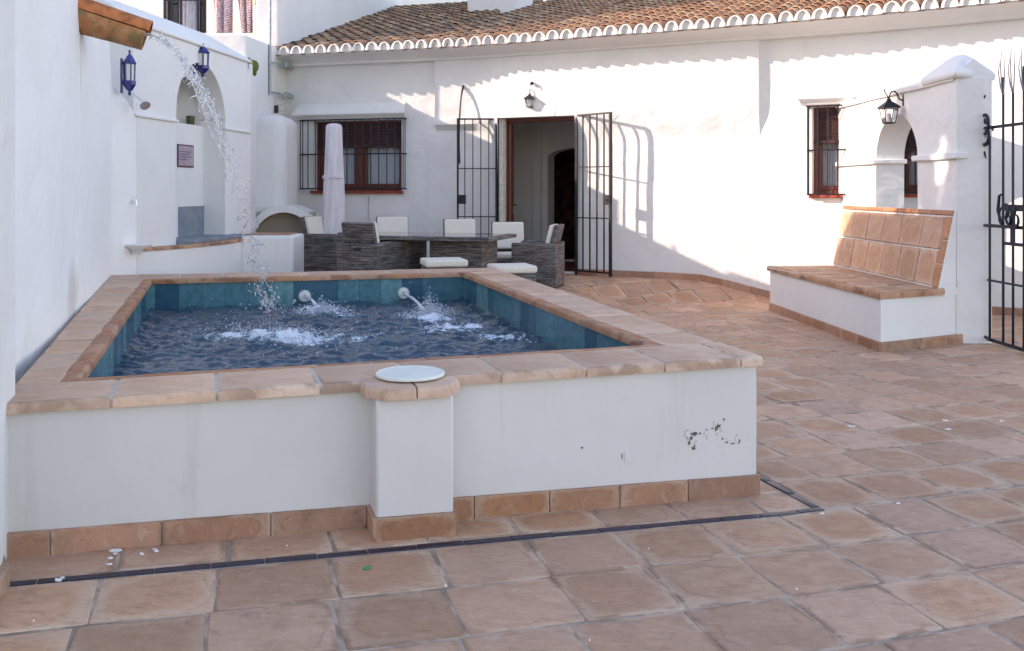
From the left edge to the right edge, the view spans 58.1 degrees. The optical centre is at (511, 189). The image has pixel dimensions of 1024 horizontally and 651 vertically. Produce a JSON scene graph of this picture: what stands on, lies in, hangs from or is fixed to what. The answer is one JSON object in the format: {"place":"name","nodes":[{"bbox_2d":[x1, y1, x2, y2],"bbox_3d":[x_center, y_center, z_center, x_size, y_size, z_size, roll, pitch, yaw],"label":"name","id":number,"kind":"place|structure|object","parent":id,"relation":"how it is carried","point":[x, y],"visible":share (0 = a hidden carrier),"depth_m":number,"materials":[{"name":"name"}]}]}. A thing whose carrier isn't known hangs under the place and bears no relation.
{"place":"outdoors","nodes":[
{"label":"outdoors","id":0,"kind":"place"},
{"bbox_2d":[0,275,1023,650],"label":"floor","id":1,"kind":"structure","parent":0,"point":[600,577],"depth_m":3.65,"materials":[{"name":"tile"}]},
{"bbox_2d":[242,232,303,272],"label":"block","id":2,"kind":"structure","parent":1,"relation":"on","point":[282,252],"depth_m":11.28,"materials":[{"name":"white paint"}]},
{"bbox_2d":[300,216,343,271],"bbox_3d":[-2.612,0.787,13.002,0.594,0.812,0.600,0,0,18],"label":"wicker chair","id":3,"kind":"object","parent":1,"relation":"on","point":[320,250],"visible":0.67,"depth_m":12.72,"materials":[{"name":"grey wicker"}]},
{"bbox_2d":[322,123,344,233],"bbox_3d":[-2.582,0.157,13.300,0.480,2.217,0.480,0,0,0],"label":"closed parasol","id":4,"kind":"object","parent":1,"relation":"on","point":[333,211],"visible":0.8,"depth_m":13.21,"materials":[{"name":"fabric"}]},
{"bbox_2d":[337,222,405,270],"bbox_3d":[-1.665,0.787,10.944,0.600,0.812,0.594,0,0,27],"label":"wicker chair","id":5,"kind":"object","parent":1,"relation":"on","point":[361,247],"visible":0.78,"depth_m":10.71,"materials":[{"name":"grey wicker"}]},
{"bbox_2d":[6,268,762,558],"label":"plunge pool","id":6,"kind":"structure","parent":1,"relation":"on","point":[610,407],"depth_m":4.09,"materials":[{"name":"paint"}]},
{"bbox_2d":[113,297,565,375],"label":"pool water","id":7,"kind":"structure","parent":6,"relation":"in","point":[155,347],"depth_m":6.78,"materials":[{"name":"blue liquid"}]},
{"bbox_2d":[144,32,283,332],"bbox_3d":[-2.152,-0.017,6.682,0.964,2.232,0.240,0,0,-6],"label":"water jet","id":8,"kind":"object","parent":7,"relation":"on","point":[163,41],"visible":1,"depth_m":6.66,"materials":[{"name":"white liquid"}]},
{"bbox_2d":[140,281,513,356],"bbox_3d":[-1.329,0.965,7.465,3.340,0.296,3.021,0,0,0],"label":"water splash","id":9,"kind":"object","parent":7,"relation":"on","point":[428,310],"visible":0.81,"depth_m":7.86,"materials":[{"name":"white liquid"}]},
{"bbox_2d":[375,365,444,381],"bbox_3d":[-0.446,0.806,4.050,0.304,0.015,0.304,0,0,0],"label":"round lid","id":10,"kind":"object","parent":6,"relation":"on","point":[412,373],"visible":1,"depth_m":4.02,"materials":[{"name":"white plastic"}]},
{"bbox_2d":[376,216,407,231],"bbox_3d":[-1.636,0.787,12.757,0.600,0.812,0.594,0,0,-12],"label":"cushion","id":11,"kind":"object","parent":1,"relation":"on","point":[392,223],"visible":0.12,"depth_m":12.91,"materials":[{"name":"white fabric"}]},
{"bbox_2d":[336,232,516,268],"bbox_3d":[-1.032,0.876,11.353,1.950,0.650,1.080,0,0,17],"label":"wicker table","id":12,"kind":"object","parent":1,"relation":"on","point":[476,250],"visible":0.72,"depth_m":10.98,"materials":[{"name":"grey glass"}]},
{"bbox_2d":[420,257,467,268],"bbox_3d":[-0.752,0.989,10.150,0.464,0.455,0.464,0,0,-14],"label":"wicker stool","id":13,"kind":"object","parent":1,"relation":"on","point":[441,262],"visible":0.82,"depth_m":9.95,"materials":[{"name":"white fabric"}]},
{"bbox_2d":[443,219,475,232],"bbox_3d":[-0.683,0.813,12.507,0.600,0.812,0.594,0,0,-10],"label":"wicker chair","id":14,"kind":"object","parent":1,"relation":"on","point":[459,225],"visible":0.14,"depth_m":12.66,"materials":[{"name":"white fabric"}]},
{"bbox_2d":[487,263,536,281],"bbox_3d":[-0.004,1.046,10.050,0.464,0.455,0.464,0,0,-14],"label":"wicker stool","id":15,"kind":"object","parent":1,"relation":"on","point":[526,271],"visible":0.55,"depth_m":9.86,"materials":[{"name":"white fabric"}]},
{"bbox_2d":[491,222,533,262],"bbox_3d":[-0.035,0.852,12.457,0.600,0.812,0.594,0,0,-6],"label":"wicker chair","id":16,"kind":"object","parent":1,"relation":"on","point":[504,250],"visible":0.33,"depth_m":12.60,"materials":[{"name":"white fabric"}]},
{"bbox_2d":[33,419,1003,640],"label":"paint flakes","id":17,"kind":"object","parent":1,"relation":"on","point":[116,550],"visible":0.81,"depth_m":3.63,"materials":[{"name":"paint"}]},
{"bbox_2d":[511,224,563,288],"bbox_3d":[0.350,0.857,11.998,0.594,0.812,0.600,0,0,14],"label":"wicker chair","id":18,"kind":"object","parent":1,"relation":"on","point":[546,257],"visible":0.85,"depth_m":11.72,"materials":[{"name":"grey wicker"}]},
{"bbox_2d":[767,205,962,351],"bbox_3d":[3.847,0.878,10.191,1.465,1.344,3.238,0,0,-9],"label":"masonry bench","id":19,"kind":"object","parent":1,"relation":"on","point":[886,282],"visible":1,"depth_m":9.44,"materials":[{"name":"white paint"}]},
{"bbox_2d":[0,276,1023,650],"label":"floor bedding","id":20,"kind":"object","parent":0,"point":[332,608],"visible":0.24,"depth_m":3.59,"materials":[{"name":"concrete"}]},
{"bbox_2d":[10,475,823,586],"bbox_3d":[-0.998,1.416,6.284,3.538,0.192,5.217,0,0,-17],"label":"floor border","id":21,"kind":"object","parent":20,"relation":"on","point":[814,507],"visible":0.44,"depth_m":3.76,"materials":[{"name":"grey metal"}]},
{"label":"ground","id":22,"kind":"structure","parent":0,"visible":0},
{"bbox_2d":[0,0,136,600],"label":"courtyard wall","id":23,"kind":"structure","parent":22,"relation":"on","point":[67,167],"depth_m":5.23,"materials":[{"name":"paint"}]},
{"bbox_2d":[78,0,152,49],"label":"water spout","id":24,"kind":"object","parent":23,"relation":"attached to","point":[98,20],"visible":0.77,"depth_m":6.43,"materials":[{"name":"ceramic"}]},
{"bbox_2d":[120,50,135,95],"bbox_3d":[-3.709,-1.128,8.929,0.144,0.444,0.112,0,0,-8],"label":"blue wall lantern","id":25,"kind":"object","parent":23,"relation":"attached to","point":[128,69],"depth_m":8.89,"materials":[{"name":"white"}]},
{"bbox_2d":[125,243,151,254],"bbox_3d":[-3.734,0.594,9.200,0.280,0.108,0.280,0,0,0],"label":"soap ledge","id":26,"kind":"object","parent":23,"relation":"attached to","point":[137,248],"visible":0.96,"depth_m":9.13,"materials":[{"name":"white paint"}]},
{"bbox_2d":[131,91,150,109],"bbox_3d":[-3.701,-0.894,9.124,0.304,0.221,0.102,0,0,32],"label":"shower head","id":27,"kind":"object","parent":23,"relation":"attached to","point":[145,105],"visible":0.92,"depth_m":9.07},
{"bbox_2d":[93,0,251,272],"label":"wall","id":28,"kind":"structure","parent":22,"relation":"on","point":[174,201],"depth_m":10.96,"materials":[{"name":"white paint"}]},
{"bbox_2d":[177,144,193,167],"bbox_3d":[-3.887,-0.398,10.993,0.017,0.270,0.403,0,0,7],"label":"tile plaque","id":29,"kind":"object","parent":28,"relation":"attached to","point":[185,155],"visible":1,"depth_m":10.97,"materials":[{"name":"white"}]},
{"bbox_2d":[186,116,194,124],"bbox_3d":[-3.985,-0.849,11.431,0.104,0.125,0.102,0,0,0],"label":"olive pot","id":30,"kind":"object","parent":28,"relation":"on","point":[190,119],"visible":0.8,"depth_m":11.39,"materials":[{"name":"ceramic"}]},
{"bbox_2d":[192,43,209,76],"bbox_3d":[-3.631,-1.514,10.801,0.201,0.392,0.156,0,0,8],"label":"blue wall lantern","id":31,"kind":"object","parent":28,"relation":"attached to","point":[202,67],"depth_m":10.76,"materials":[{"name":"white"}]},
{"bbox_2d":[136,234,245,274],"bbox_3d":[-3.630,1.055,10.513,0.645,0.990,2.374,0,0,7],"label":"wash basin","id":32,"kind":"object","parent":22,"relation":"on","point":[204,253],"visible":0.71,"depth_m":10.12,"materials":[{"name":"white paint"}]},
{"bbox_2d":[116,0,466,232],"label":"white house","id":33,"kind":"structure","parent":22,"relation":"on","point":[273,159],"depth_m":14.95,"materials":[{"name":"paint"}]},
{"bbox_2d":[163,0,205,32],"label":"window","id":34,"kind":"structure","parent":33,"relation":"in","point":[191,14],"depth_m":17.13,"materials":[{"name":"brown glass"}]},
{"bbox_2d":[213,0,232,32],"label":"hanging rug","id":35,"kind":"object","parent":33,"relation":"hanging from","point":[223,13],"visible":0.91,"depth_m":16.20,"materials":[{"name":"pink fabric"}]},
{"bbox_2d":[238,0,252,32],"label":"hanging rug","id":36,"kind":"object","parent":33,"relation":"hanging from","point":[246,12],"visible":0.92,"depth_m":16.18,"materials":[{"name":"pink fabric"}]},
{"bbox_2d":[248,57,258,75],"bbox_3d":[-3.538,-1.671,12.600,0.162,0.270,0.042,0,0,0],"label":"cactus plant","id":37,"kind":"object","parent":33,"relation":"attached to","point":[255,63],"visible":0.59,"depth_m":12.59,"materials":[{"name":"green plant"}]},
{"bbox_2d":[256,204,318,232],"bbox_3d":[-3.600,0.757,13.676,1.630,1.055,0.900,0,0,-5],"label":"vaulted alcove","id":38,"kind":"object","parent":33,"relation":"attached to","point":[284,218],"visible":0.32,"depth_m":13.51,"materials":[{"name":"white paint"}]},
{"bbox_2d":[274,0,1023,315],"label":"house","id":39,"kind":"structure","parent":22,"relation":"on","point":[695,140],"depth_m":13.25,"materials":[{"name":"white paint"}]},
{"bbox_2d":[269,0,293,112],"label":"service pipe","id":40,"kind":"object","parent":39,"relation":"attached to","point":[287,65],"visible":1,"depth_m":14.53,"materials":[{"name":"grey metal"}]},
{"bbox_2d":[291,101,406,193],"bbox_3d":[-2.606,-0.668,15.012,1.996,1.473,0.356,0,0,16],"label":"window","id":41,"kind":"structure","parent":39,"relation":"in","point":[372,150],"depth_m":15.00,"materials":[{"name":"red wood"}]},
{"bbox_2d":[524,89,534,107],"bbox_3d":[0.278,-1.370,13.894,0.140,0.276,0.195,0,0,25],"label":"iron lantern","id":42,"kind":"object","parent":39,"relation":"attached to","point":[529,100],"visible":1,"depth_m":13.83,"materials":[{"name":"white"}]},
{"bbox_2d":[500,116,574,274],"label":"door","id":43,"kind":"structure","parent":39,"relation":"in","point":[506,129],"depth_m":14.28,"materials":[{"name":"red wood"}]},
{"bbox_2d":[798,95,852,197],"bbox_3d":[4.149,-0.557,12.139,0.693,1.338,0.356,0,0,28],"label":"window","id":44,"kind":"structure","parent":39,"relation":"in","point":[826,150],"depth_m":12.21,"materials":[{"name":"red wood"}]},
{"bbox_2d":[904,127,917,196],"bbox_3d":[5.088,-0.346,11.610,0.489,0.891,0.338,0,0,32],"label":"window","id":45,"kind":"structure","parent":39,"relation":"in","point":[910,169],"depth_m":11.74,"materials":[{"name":"red wood"}]},
{"bbox_2d":[835,54,995,343],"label":"arched wall","id":46,"kind":"structure","parent":22,"relation":"on","point":[944,108],"depth_m":9.25,"materials":[{"name":"white paint"}]},
{"bbox_2d":[877,89,903,123],"bbox_3d":[4.202,-0.917,10.194,0.269,0.385,0.191,0,0,0],"label":"iron lantern","id":47,"kind":"object","parent":46,"relation":"attached to","point":[888,108],"visible":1,"depth_m":10.14,"materials":[{"name":"white"}]},
{"bbox_2d":[983,45,1023,351],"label":"iron gate","id":48,"kind":"structure","parent":46,"relation":"attached to","point":[1011,210],"depth_m":8.67,"materials":[{"name":"black metal"}]}
]}

